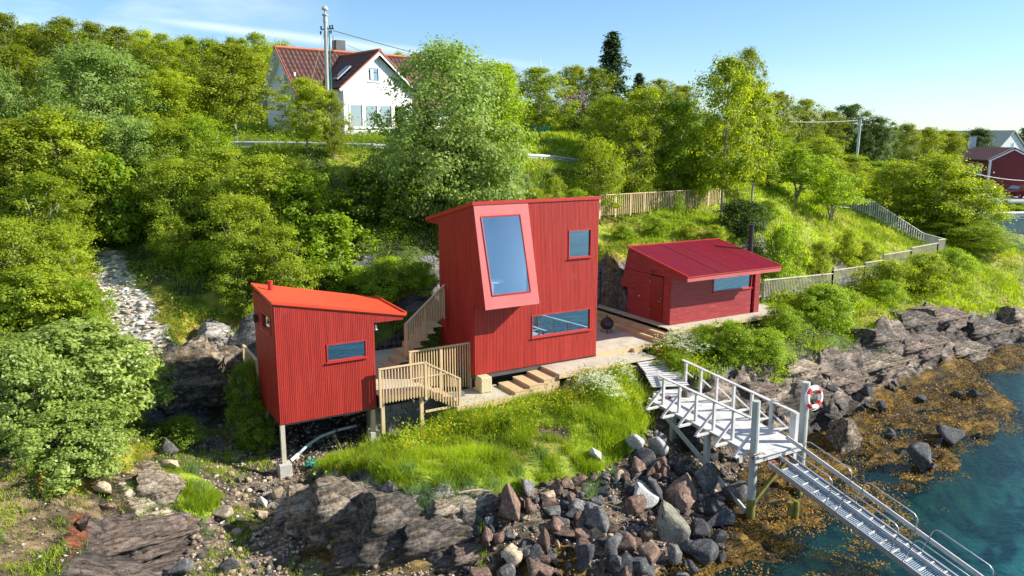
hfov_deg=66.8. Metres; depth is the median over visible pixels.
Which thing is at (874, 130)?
birch tree
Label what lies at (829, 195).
rowan tree
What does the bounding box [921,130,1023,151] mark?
farmhouse
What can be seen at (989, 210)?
birch tree
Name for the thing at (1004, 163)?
red barn
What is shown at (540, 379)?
landing
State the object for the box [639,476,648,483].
rubble stone
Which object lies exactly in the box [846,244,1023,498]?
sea
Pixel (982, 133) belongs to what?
birch tree
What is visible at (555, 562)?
rubble stone
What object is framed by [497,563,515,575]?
rubble stone
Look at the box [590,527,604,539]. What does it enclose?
rubble stone
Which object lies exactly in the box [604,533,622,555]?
boulder
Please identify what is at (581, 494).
rubble stone
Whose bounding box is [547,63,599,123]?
birch tree
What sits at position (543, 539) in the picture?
boulder
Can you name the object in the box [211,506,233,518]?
boulder
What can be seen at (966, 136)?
birch tree
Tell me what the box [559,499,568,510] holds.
rubble stone
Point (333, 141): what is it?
birch tree
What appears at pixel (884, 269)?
bush
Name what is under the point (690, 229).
bush
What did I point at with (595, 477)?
rubble stone
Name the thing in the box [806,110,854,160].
birch tree
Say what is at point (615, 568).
boulder
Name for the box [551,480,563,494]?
rubble stone
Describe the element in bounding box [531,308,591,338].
window
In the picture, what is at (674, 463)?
rubble stone
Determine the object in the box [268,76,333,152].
birch tree
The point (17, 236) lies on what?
birch tree
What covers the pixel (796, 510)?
post stump
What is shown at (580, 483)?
rubble stone
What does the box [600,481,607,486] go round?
rubble stone
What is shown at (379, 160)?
willow tree
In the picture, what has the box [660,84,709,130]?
birch tree
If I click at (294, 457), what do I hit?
drain pipe
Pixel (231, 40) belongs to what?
birch tree
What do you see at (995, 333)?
rock ledge
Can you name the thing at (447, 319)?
window
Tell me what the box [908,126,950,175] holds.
birch tree
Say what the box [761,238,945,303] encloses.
path fence
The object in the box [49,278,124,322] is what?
bush
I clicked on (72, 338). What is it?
willow bush
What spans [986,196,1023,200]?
harbour road
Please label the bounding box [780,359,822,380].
rock ledge
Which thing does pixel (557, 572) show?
rubble stone
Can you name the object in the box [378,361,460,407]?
deck railing
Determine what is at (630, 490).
rubble stone
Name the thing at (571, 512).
rubble stone
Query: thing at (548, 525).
rubble stone
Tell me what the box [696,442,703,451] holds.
rubble stone
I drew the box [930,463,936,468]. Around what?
shore stone
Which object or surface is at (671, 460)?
rubble stone
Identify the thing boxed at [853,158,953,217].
birch tree
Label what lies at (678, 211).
sapling
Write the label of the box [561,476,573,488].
boulder
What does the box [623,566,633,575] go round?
rubble stone
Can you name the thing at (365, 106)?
window
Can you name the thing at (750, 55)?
birch tree
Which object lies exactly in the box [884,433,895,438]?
shore stone
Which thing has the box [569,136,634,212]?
birch tree
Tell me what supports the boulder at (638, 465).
on the ground at (984, 518)
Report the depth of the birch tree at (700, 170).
47.91 m
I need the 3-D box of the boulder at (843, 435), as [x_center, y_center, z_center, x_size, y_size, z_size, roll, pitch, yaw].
[12.986,5.938,30.451,1.554,2.075,1.156,-6,13,-29]
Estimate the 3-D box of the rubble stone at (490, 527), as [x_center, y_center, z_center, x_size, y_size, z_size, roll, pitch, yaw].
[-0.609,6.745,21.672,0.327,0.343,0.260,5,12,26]
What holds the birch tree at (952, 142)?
on the ground at (984, 518)
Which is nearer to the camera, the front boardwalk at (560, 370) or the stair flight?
the stair flight
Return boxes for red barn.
[952,137,1023,195]
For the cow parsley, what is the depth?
29.93 m
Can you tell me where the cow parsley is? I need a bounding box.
[568,325,720,402]
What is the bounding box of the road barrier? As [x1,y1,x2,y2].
[978,199,1023,204]
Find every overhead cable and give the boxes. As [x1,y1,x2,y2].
[333,30,622,99]
[778,120,857,122]
[969,172,1023,180]
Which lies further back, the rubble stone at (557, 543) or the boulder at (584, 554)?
the rubble stone at (557, 543)
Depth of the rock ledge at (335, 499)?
21.46 m
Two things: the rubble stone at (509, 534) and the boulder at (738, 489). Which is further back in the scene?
the boulder at (738, 489)
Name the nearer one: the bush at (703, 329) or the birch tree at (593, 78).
the bush at (703, 329)
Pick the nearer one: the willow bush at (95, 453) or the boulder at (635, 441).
the willow bush at (95, 453)
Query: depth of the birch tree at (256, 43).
57.26 m
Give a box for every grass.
[0,115,1023,575]
[181,347,889,550]
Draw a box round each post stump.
[786,501,792,518]
[792,500,798,520]
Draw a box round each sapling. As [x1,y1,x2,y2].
[82,303,117,352]
[674,193,684,217]
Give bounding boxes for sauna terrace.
[597,304,791,342]
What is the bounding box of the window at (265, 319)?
[260,310,270,335]
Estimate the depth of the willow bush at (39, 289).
27.94 m
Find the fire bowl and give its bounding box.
[600,315,613,333]
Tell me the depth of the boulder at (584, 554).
21.18 m
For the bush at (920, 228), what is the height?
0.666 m
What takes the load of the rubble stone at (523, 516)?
on the ground at (984, 518)
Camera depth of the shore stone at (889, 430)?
32.10 m
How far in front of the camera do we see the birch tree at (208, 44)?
61.02 m
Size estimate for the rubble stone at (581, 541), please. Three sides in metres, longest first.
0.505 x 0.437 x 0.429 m
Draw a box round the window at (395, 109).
[393,105,406,125]
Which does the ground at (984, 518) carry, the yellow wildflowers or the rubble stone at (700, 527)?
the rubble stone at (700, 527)
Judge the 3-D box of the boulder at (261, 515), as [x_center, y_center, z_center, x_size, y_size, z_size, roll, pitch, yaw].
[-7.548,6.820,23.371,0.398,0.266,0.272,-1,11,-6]
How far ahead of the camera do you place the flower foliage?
27.72 m
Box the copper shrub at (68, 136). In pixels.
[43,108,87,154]
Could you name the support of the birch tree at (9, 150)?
on the ground at (984, 518)
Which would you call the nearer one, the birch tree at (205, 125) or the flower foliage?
the flower foliage
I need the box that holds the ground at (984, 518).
[0,50,1023,575]
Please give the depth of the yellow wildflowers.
26.91 m
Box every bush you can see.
[0,262,107,333]
[0,337,109,450]
[0,397,142,495]
[10,316,181,425]
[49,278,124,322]
[71,150,151,243]
[91,363,162,426]
[143,211,197,266]
[153,413,208,450]
[168,158,208,224]
[173,238,221,272]
[221,355,271,445]
[230,397,279,454]
[268,170,352,241]
[294,209,378,285]
[322,264,376,295]
[330,166,395,223]
[343,253,417,302]
[362,171,437,228]
[395,258,439,296]
[520,188,552,198]
[540,175,566,198]
[555,86,600,131]
[562,186,590,197]
[610,224,638,241]
[638,177,664,198]
[642,216,670,235]
[651,351,693,378]
[672,171,704,201]
[678,223,701,239]
[687,323,723,354]
[697,317,769,363]
[702,224,728,240]
[705,195,776,244]
[724,231,741,247]
[734,326,799,384]
[749,199,782,219]
[753,220,813,291]
[757,301,810,337]
[774,243,811,271]
[778,282,857,332]
[804,238,834,278]
[834,226,864,263]
[851,259,921,299]
[854,239,887,263]
[864,279,914,310]
[897,250,965,292]
[906,224,946,232]
[925,246,987,280]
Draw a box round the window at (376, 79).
[367,67,380,82]
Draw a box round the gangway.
[766,435,993,575]
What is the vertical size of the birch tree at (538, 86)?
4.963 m
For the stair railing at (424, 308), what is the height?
2.354 m
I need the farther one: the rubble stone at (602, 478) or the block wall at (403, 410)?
the block wall at (403, 410)
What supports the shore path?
on the ground at (984, 518)
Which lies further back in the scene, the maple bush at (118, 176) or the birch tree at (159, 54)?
the birch tree at (159, 54)
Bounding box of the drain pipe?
[289,424,356,461]
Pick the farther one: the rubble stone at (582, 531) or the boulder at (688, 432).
the boulder at (688, 432)
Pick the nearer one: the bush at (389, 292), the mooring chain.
the mooring chain
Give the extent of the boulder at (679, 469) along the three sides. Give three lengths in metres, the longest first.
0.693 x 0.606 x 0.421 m
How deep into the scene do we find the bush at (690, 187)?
47.83 m
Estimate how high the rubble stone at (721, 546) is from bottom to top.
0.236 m
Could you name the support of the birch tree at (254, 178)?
on the ground at (984, 518)
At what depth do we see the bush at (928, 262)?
47.70 m
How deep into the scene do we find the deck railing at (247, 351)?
27.77 m
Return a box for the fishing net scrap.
[305,456,318,466]
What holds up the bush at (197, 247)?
on the ground at (984, 518)
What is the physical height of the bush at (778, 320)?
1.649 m
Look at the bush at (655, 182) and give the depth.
46.36 m
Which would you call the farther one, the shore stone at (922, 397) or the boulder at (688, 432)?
the shore stone at (922, 397)
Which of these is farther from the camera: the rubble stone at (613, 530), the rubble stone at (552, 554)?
the rubble stone at (613, 530)
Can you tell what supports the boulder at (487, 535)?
on the ground at (984, 518)
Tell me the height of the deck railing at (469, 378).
1.900 m
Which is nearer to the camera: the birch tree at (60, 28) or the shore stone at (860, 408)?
the shore stone at (860, 408)
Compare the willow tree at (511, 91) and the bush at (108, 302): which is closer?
the bush at (108, 302)
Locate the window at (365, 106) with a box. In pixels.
[363,104,378,128]
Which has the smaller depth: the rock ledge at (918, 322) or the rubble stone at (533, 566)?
the rubble stone at (533, 566)
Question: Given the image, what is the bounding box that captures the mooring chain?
[690,534,752,573]
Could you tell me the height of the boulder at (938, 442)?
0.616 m
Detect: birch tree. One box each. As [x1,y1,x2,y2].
[0,10,40,79]
[0,44,82,130]
[0,101,117,216]
[0,116,71,214]
[0,168,106,261]
[0,214,72,298]
[8,29,45,55]
[10,20,58,86]
[19,221,105,300]
[29,14,102,98]
[30,31,81,67]
[31,150,145,243]
[53,18,108,82]
[91,25,146,97]
[118,66,213,135]
[123,26,165,93]
[123,119,218,198]
[127,150,210,239]
[137,32,191,91]
[163,40,287,139]
[165,34,206,100]
[172,76,252,138]
[173,109,241,183]
[182,144,258,231]
[186,35,225,101]
[192,189,283,274]
[202,235,280,308]
[207,150,304,233]
[212,35,261,87]
[230,29,274,117]
[244,222,327,298]
[261,157,334,219]
[264,37,296,78]
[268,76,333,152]
[313,90,355,158]
[485,63,525,115]
[502,65,582,140]
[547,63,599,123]
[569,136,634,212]
[570,66,620,118]
[573,94,630,158]
[597,79,685,177]
[607,114,663,200]
[630,93,718,192]
[632,78,686,121]
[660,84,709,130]
[676,133,720,197]
[685,51,768,215]
[723,43,773,152]
[728,84,784,200]
[756,133,812,161]
[759,90,804,148]
[759,169,783,181]
[781,96,837,154]
[787,135,860,184]
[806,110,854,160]
[821,103,885,162]
[827,153,882,193]
[850,114,905,167]
[852,160,907,198]
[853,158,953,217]
[884,120,929,181]
[884,152,994,232]
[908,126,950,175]
[922,129,965,167]
[929,171,1022,239]
[931,130,970,181]
[946,132,971,149]
[959,126,999,147]
[1017,127,1023,141]
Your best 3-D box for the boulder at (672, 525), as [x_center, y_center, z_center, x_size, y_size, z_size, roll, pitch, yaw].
[4.816,6.987,22.984,1.016,1.113,0.863,4,12,21]
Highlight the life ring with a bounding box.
[804,385,822,410]
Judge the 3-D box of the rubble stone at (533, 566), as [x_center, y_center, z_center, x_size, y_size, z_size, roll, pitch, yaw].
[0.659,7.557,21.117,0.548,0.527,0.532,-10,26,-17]
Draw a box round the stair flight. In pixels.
[417,382,455,412]
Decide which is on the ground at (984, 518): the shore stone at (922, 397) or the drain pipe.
the shore stone at (922, 397)
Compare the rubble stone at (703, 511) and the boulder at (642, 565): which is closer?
the boulder at (642, 565)
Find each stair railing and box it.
[404,284,444,355]
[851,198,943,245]
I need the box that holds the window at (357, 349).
[325,339,368,363]
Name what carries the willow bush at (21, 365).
on the ground at (984, 518)
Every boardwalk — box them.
[541,351,657,378]
[637,359,688,387]
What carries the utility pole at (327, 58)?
on the ground at (984, 518)
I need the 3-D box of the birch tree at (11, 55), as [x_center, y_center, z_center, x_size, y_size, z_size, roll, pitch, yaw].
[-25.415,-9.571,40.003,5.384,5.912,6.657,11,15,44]
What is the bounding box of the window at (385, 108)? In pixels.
[378,104,392,128]
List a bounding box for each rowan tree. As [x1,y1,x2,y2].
[751,146,844,200]
[794,169,874,221]
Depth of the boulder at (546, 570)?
21.01 m
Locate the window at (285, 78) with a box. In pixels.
[284,74,288,91]
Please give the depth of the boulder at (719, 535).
22.59 m
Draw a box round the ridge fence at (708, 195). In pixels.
[599,188,720,217]
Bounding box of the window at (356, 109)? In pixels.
[349,103,364,128]
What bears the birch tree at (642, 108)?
on the ground at (984, 518)
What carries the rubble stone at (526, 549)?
on the ground at (984, 518)
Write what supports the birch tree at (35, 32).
on the ground at (984, 518)
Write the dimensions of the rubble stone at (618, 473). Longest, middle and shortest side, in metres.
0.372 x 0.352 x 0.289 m
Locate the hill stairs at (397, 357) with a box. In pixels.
[381,321,441,370]
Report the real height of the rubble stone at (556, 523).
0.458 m
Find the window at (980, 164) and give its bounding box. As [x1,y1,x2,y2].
[977,163,982,173]
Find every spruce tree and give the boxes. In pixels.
[586,31,646,127]
[626,73,657,125]
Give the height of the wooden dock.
3.164 m
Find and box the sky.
[0,0,1023,136]
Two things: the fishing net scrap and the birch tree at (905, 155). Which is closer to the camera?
the fishing net scrap
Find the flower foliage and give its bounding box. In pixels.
[378,321,722,453]
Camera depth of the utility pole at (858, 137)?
73.53 m
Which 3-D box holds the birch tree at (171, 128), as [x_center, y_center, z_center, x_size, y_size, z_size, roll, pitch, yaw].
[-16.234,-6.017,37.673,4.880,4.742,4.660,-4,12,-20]
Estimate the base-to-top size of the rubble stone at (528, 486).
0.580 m
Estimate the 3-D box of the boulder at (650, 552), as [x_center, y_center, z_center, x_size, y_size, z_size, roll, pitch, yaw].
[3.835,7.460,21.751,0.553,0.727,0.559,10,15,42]
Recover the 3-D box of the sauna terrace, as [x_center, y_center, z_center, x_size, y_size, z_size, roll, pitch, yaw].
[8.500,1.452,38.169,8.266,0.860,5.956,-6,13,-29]
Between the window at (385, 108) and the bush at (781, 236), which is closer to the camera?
the bush at (781, 236)
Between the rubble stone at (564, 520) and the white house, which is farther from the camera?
the white house
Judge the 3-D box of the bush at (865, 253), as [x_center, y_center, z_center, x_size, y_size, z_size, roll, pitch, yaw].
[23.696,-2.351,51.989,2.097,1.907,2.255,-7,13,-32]
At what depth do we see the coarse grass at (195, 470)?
22.59 m
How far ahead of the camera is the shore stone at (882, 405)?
33.80 m
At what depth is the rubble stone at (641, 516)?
23.69 m
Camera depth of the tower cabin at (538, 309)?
30.20 m
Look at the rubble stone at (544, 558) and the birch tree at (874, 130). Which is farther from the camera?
the birch tree at (874, 130)
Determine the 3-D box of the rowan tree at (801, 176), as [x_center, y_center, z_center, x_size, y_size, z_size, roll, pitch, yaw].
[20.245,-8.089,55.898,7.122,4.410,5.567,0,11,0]
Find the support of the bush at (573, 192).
on the ground at (984, 518)
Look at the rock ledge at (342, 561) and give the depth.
21.04 m
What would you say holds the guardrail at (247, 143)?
on the ground at (984, 518)
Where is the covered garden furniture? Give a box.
[531,123,551,129]
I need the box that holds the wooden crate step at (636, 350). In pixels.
[631,346,642,352]
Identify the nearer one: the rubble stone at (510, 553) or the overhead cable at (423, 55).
the rubble stone at (510, 553)
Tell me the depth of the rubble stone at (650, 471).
25.25 m
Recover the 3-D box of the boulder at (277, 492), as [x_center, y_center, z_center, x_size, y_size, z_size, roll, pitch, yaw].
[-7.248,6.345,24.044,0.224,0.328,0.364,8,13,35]
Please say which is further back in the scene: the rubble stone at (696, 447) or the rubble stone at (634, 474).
the rubble stone at (696, 447)
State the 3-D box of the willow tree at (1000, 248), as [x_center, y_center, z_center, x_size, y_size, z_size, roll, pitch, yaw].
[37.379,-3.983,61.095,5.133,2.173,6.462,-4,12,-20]
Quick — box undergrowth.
[0,81,1023,575]
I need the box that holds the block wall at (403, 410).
[366,391,464,438]
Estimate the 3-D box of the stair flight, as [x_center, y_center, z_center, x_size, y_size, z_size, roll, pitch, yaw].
[-2.822,3.885,28.168,1.316,0.680,1.370,-6,13,-29]
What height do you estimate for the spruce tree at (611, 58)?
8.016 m
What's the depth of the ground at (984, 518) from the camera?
28.06 m
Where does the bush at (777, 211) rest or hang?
on the ground at (984, 518)
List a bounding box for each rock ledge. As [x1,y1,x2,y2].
[100,511,202,562]
[135,469,186,506]
[149,333,229,416]
[196,322,234,347]
[217,345,243,389]
[283,484,314,542]
[304,476,369,549]
[323,541,366,575]
[350,489,425,569]
[393,514,476,574]
[430,496,476,523]
[445,542,483,575]
[741,381,779,401]
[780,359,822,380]
[810,386,834,410]
[822,370,869,394]
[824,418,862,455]
[842,327,901,353]
[862,353,911,382]
[889,309,942,333]
[897,333,947,362]
[907,306,972,331]
[953,340,991,363]
[960,318,1015,347]
[996,306,1023,327]
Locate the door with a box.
[649,275,663,321]
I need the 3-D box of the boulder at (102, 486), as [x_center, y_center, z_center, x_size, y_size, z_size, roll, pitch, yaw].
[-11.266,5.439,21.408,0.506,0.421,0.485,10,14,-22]
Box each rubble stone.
[460,565,469,574]
[469,567,491,575]
[483,541,491,546]
[484,515,493,525]
[486,523,494,533]
[493,529,504,544]
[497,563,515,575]
[501,543,522,565]
[504,529,515,539]
[518,541,527,547]
[519,497,524,508]
[520,477,534,497]
[520,512,527,520]
[523,544,531,558]
[525,498,534,513]
[526,543,542,562]
[526,557,542,575]
[532,496,538,503]
[538,554,549,564]
[539,481,547,486]
[539,490,555,497]
[542,505,560,516]
[546,521,550,530]
[546,551,556,559]
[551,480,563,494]
[551,516,563,530]
[552,559,558,565]
[554,539,559,547]
[554,568,562,575]
[556,516,569,524]
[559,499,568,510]
[562,489,567,498]
[562,507,579,517]
[568,498,584,511]
[570,511,581,522]
[571,475,585,487]
[573,486,580,493]
[573,526,590,539]
[574,518,584,528]
[574,537,589,553]
[578,492,584,497]
[582,502,599,519]
[589,495,604,505]
[590,475,597,481]
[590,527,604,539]
[596,485,609,496]
[596,536,605,543]
[598,558,608,571]
[599,476,608,483]
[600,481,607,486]
[602,549,617,560]
[607,494,615,504]
[607,525,616,534]
[608,553,620,565]
[612,466,630,480]
[614,469,623,479]
[617,530,636,553]
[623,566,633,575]
[624,478,631,487]
[626,486,634,495]
[630,467,640,477]
[633,447,655,469]
[635,538,641,545]
[638,513,643,518]
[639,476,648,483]
[640,532,652,541]
[645,466,654,475]
[645,479,663,501]
[651,515,657,528]
[653,473,661,479]
[657,504,679,513]
[659,476,666,482]
[667,457,675,470]
[667,457,685,466]
[668,476,674,483]
[676,571,689,575]
[679,539,692,555]
[682,560,687,567]
[684,465,690,472]
[686,559,700,575]
[690,443,700,454]
[691,518,710,540]
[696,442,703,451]
[697,508,706,515]
[710,451,718,461]
[716,551,725,563]
[717,543,724,551]
[719,467,725,477]
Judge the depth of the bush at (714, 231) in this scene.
42.18 m
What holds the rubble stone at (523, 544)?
on the ground at (984, 518)
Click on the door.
(656, 282)
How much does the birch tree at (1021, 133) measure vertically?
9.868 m
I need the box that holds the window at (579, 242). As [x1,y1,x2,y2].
[568,229,591,259]
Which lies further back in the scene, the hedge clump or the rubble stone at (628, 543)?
the hedge clump
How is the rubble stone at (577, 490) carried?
on the ground at (984, 518)
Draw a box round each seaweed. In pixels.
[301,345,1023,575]
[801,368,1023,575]
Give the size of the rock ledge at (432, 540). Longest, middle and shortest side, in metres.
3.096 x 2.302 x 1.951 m
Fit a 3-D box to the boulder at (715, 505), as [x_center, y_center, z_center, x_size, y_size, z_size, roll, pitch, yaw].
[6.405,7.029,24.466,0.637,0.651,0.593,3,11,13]
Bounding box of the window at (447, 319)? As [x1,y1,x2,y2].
[444,317,448,329]
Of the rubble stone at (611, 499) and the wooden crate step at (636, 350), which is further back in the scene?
the wooden crate step at (636, 350)
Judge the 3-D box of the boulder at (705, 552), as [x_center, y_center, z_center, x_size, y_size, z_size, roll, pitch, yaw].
[5.500,7.593,22.212,0.796,0.719,0.802,-17,7,-40]
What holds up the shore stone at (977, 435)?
on the ground at (984, 518)
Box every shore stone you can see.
[823,413,836,420]
[826,384,837,392]
[836,402,844,410]
[855,406,864,411]
[860,385,870,396]
[862,403,870,407]
[878,400,885,411]
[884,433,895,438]
[886,428,895,433]
[888,382,894,389]
[896,447,906,454]
[915,394,926,401]
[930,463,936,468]
[952,390,963,397]
[968,389,982,395]
[972,433,981,437]
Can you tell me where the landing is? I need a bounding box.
[446,369,559,411]
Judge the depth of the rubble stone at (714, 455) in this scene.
27.63 m
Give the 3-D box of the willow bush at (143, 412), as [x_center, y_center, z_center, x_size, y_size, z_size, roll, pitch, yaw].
[-12.887,3.469,25.941,2.082,2.235,2.696,2,11,9]
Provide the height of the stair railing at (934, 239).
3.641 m
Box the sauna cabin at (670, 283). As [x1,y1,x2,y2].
[621,224,781,324]
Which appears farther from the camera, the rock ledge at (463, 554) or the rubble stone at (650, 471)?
the rubble stone at (650, 471)
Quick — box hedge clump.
[1006,203,1023,211]
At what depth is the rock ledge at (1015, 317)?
47.60 m
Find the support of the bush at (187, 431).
on the ground at (984, 518)
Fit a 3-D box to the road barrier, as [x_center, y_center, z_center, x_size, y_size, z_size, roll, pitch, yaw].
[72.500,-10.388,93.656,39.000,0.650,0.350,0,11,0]
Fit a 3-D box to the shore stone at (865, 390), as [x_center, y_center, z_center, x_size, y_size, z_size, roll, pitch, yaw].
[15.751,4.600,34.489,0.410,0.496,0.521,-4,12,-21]
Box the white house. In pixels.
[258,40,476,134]
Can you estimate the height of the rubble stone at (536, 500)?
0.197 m
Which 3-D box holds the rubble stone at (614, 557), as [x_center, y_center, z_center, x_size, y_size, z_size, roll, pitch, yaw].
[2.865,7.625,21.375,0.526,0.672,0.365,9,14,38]
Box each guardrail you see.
[202,141,390,147]
[527,154,583,161]
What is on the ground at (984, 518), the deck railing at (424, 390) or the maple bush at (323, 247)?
the maple bush at (323, 247)
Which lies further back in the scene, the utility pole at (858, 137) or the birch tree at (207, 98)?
the utility pole at (858, 137)
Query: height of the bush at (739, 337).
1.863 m
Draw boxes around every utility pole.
[320,6,333,146]
[855,119,861,169]
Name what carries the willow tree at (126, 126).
on the ground at (984, 518)
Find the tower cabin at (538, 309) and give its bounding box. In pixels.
[425,196,600,392]
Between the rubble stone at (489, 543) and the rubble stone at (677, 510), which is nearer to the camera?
the rubble stone at (489, 543)
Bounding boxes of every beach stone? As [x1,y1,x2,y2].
[226,471,234,476]
[228,569,235,574]
[250,560,257,566]
[293,555,301,560]
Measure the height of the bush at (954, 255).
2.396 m
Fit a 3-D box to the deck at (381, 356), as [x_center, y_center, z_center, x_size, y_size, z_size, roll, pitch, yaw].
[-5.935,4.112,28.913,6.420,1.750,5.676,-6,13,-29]
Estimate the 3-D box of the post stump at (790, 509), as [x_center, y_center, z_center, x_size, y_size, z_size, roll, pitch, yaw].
[8.840,7.107,24.698,0.193,0.662,0.178,0,11,0]
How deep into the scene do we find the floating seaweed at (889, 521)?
23.68 m
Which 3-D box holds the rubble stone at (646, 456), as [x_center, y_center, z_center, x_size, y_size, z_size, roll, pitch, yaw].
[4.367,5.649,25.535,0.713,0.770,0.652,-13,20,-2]
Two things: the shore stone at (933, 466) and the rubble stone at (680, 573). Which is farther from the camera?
the shore stone at (933, 466)
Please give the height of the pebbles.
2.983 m
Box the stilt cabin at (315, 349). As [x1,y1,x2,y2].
[251,280,406,478]
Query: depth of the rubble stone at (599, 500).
23.47 m
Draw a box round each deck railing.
[242,344,259,396]
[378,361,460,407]
[408,342,471,389]
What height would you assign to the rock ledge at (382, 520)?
2.337 m
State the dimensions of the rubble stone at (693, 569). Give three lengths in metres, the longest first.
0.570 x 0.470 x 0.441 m
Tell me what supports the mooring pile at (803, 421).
in the sea
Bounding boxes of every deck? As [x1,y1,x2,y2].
[375,348,446,433]
[595,322,666,356]
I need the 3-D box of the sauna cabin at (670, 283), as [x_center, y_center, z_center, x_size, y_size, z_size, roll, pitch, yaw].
[9.103,-0.820,36.885,6.389,4.070,4.645,-6,13,-29]
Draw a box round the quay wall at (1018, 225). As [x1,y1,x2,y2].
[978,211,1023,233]
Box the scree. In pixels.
[90,250,231,354]
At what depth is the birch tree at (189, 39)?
63.14 m
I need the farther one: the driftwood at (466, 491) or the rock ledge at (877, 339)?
the rock ledge at (877, 339)
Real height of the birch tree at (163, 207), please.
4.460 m
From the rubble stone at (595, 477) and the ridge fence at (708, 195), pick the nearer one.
the rubble stone at (595, 477)
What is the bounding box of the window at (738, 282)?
[713,275,752,292]
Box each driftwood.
[457,489,492,493]
[578,497,619,507]
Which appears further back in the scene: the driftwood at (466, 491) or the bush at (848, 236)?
the bush at (848, 236)
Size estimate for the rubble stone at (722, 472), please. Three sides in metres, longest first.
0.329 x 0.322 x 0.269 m
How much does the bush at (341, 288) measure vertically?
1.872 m
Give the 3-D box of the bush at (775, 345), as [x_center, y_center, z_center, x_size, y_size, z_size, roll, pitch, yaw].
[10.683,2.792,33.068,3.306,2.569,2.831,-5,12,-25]
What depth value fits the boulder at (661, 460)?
25.53 m
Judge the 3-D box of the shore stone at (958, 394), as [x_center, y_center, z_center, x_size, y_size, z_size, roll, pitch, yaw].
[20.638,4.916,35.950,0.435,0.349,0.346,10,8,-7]
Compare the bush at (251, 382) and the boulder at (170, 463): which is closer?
the boulder at (170, 463)
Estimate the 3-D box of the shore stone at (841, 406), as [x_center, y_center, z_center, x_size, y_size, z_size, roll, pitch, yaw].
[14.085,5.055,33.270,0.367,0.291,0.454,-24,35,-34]
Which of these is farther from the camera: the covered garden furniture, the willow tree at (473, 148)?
the covered garden furniture
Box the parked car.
[1002,185,1023,197]
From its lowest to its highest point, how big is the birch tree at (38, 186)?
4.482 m
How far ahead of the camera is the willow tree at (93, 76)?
37.78 m
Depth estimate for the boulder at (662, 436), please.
26.92 m
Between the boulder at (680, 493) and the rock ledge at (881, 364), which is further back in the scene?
the rock ledge at (881, 364)
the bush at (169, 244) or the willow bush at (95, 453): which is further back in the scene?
the bush at (169, 244)
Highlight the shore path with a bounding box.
[759,269,873,296]
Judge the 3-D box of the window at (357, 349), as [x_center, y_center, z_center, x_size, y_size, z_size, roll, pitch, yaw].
[-5.481,2.093,25.726,1.440,0.635,0.175,-6,13,-29]
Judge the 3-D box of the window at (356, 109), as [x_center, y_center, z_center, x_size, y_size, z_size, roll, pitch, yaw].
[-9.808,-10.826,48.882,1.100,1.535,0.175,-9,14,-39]
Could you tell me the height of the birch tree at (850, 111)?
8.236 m
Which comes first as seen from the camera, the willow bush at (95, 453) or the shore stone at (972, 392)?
the willow bush at (95, 453)
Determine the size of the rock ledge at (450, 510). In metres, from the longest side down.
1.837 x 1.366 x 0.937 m
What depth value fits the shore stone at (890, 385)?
35.23 m
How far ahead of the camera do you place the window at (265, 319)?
25.40 m
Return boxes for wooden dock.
[645,359,801,512]
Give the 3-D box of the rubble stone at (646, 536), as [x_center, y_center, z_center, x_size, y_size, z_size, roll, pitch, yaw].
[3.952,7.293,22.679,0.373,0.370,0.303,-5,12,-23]
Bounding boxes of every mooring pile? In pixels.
[746,400,760,521]
[793,381,810,497]
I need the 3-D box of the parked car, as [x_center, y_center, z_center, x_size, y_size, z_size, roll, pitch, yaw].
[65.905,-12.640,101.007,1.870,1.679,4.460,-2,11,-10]
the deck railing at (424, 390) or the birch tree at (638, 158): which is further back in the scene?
the birch tree at (638, 158)
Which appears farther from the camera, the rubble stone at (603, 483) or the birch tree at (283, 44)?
the birch tree at (283, 44)
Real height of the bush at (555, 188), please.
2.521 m
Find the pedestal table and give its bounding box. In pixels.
[491,279,503,294]
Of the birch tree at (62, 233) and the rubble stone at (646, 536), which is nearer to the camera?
the rubble stone at (646, 536)
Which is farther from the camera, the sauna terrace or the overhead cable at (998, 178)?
the overhead cable at (998, 178)
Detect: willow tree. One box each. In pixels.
[0,63,47,182]
[20,37,173,166]
[83,113,178,208]
[352,35,535,222]
[366,120,453,220]
[431,134,532,212]
[445,56,542,183]
[909,215,1023,249]
[957,224,1023,251]
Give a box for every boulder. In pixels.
[76,512,91,530]
[93,481,111,494]
[99,502,116,511]
[158,437,178,455]
[159,459,179,467]
[166,558,193,573]
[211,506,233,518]
[218,557,239,570]
[231,528,241,536]
[255,510,267,519]
[257,496,267,507]
[271,486,282,498]
[482,526,493,542]
[497,484,520,520]
[536,527,549,553]
[536,561,553,575]
[542,496,556,509]
[549,523,574,536]
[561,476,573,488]
[567,492,575,502]
[575,544,594,572]
[585,506,608,533]
[589,448,601,460]
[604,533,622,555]
[608,552,633,575]
[624,494,646,514]
[625,434,644,449]
[632,456,646,472]
[632,555,653,575]
[634,479,658,509]
[636,542,660,564]
[648,436,668,455]
[654,430,666,442]
[654,455,666,472]
[656,500,690,544]
[658,465,669,476]
[664,472,696,512]
[667,544,681,568]
[673,458,685,475]
[676,419,700,451]
[688,539,718,566]
[693,463,720,493]
[705,498,725,516]
[706,509,735,526]
[711,528,728,543]
[721,480,747,504]
[906,442,931,473]
[933,437,943,448]
[935,424,964,445]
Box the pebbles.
[5,398,748,575]
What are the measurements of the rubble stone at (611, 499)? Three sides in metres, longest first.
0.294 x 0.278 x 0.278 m

